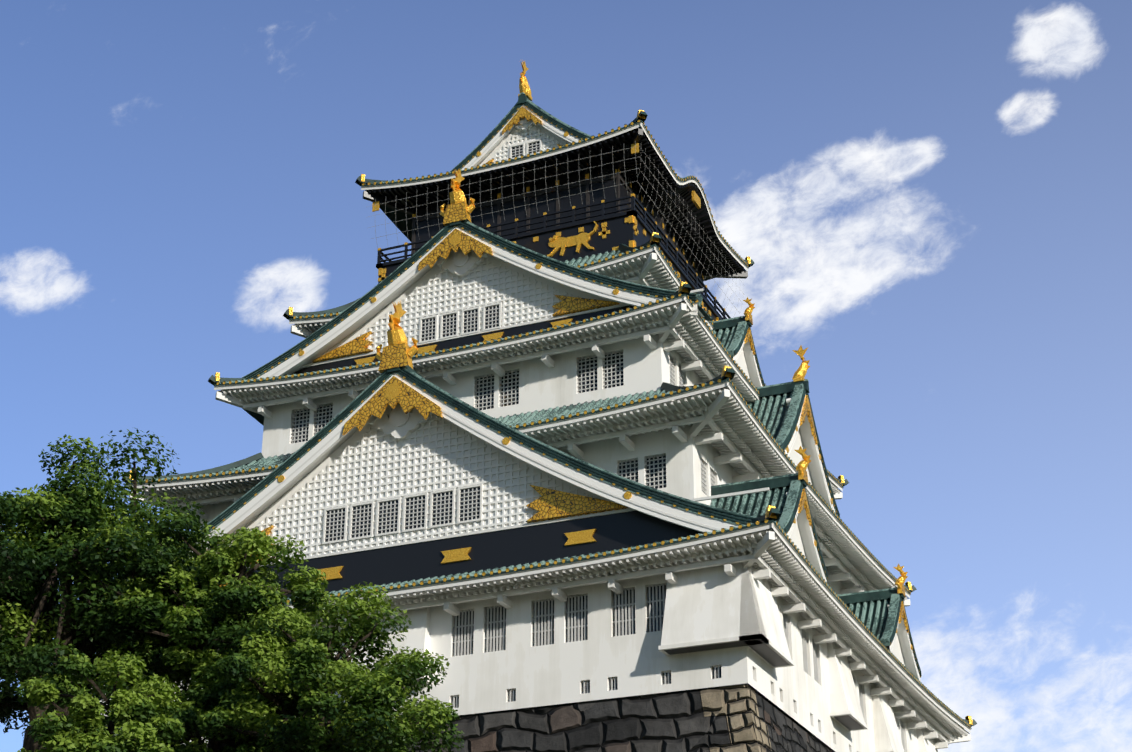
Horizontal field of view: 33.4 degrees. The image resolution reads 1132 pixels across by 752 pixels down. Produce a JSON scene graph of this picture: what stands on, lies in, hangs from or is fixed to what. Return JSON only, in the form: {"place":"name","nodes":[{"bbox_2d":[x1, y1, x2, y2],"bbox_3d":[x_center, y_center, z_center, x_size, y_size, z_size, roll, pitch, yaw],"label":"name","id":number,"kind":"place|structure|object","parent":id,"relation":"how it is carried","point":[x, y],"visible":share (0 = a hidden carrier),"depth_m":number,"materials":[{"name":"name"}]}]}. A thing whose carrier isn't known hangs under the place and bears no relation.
{"place":"outdoors","nodes":[
{"label":"outdoors","id":0,"kind":"place"},
{"bbox_2d":[15,650,185,751],"bbox_3d":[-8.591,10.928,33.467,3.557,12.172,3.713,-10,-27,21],"label":"tree","id":1,"kind":"object","parent":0,"point":[130,708],"depth_m":34.64,"materials":[{"name":"green plant"}]},
{"bbox_2d":[0,428,222,751],"bbox_3d":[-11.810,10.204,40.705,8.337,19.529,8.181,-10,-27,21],"label":"tree","id":2,"kind":"object","parent":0,"point":[58,509],"depth_m":41.83,"materials":[{"name":"green plant"}]},
{"bbox_2d":[114,658,267,751],"bbox_3d":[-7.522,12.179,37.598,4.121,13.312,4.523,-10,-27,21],"label":"tree","id":3,"kind":"object","parent":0,"point":[187,712],"depth_m":39.24,"materials":[{"name":"green plant"}]},
{"bbox_2d":[95,511,338,750],"bbox_3d":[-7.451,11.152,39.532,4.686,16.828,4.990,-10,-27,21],"label":"tree","id":4,"kind":"object","parent":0,"point":[185,660],"depth_m":41.25,"materials":[{"name":"green plant"}]},
{"bbox_2d":[196,582,464,751],"bbox_3d":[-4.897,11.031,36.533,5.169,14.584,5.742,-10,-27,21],"label":"tree","id":5,"kind":"object","parent":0,"point":[378,717],"depth_m":38.03,"materials":[{"name":"green plant"}]},
{"bbox_2d":[0,0,1131,751],"label":"sky","id":6,"kind":"structure","parent":0,"point":[931,200],"materials":[{"name":"blue"}]},
{"label":"ground","id":7,"kind":"structure","parent":0,"visible":0},
{"bbox_2d":[100,60,976,751],"bbox_3d":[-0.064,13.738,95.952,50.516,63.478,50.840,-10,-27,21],"label":"castle","id":8,"kind":"structure","parent":7,"relation":"on","point":[556,476],"depth_m":84.52,"materials":[{"name":"paint"}]},
{"bbox_2d":[368,143,742,312],"bbox_3d":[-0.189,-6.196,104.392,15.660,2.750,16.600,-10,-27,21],"label":"wire cage","id":9,"kind":"object","parent":8,"relation":"attached to","point":[570,202],"visible":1,"depth_m":97.83,"materials":[{"name":"paint"}]}
]}

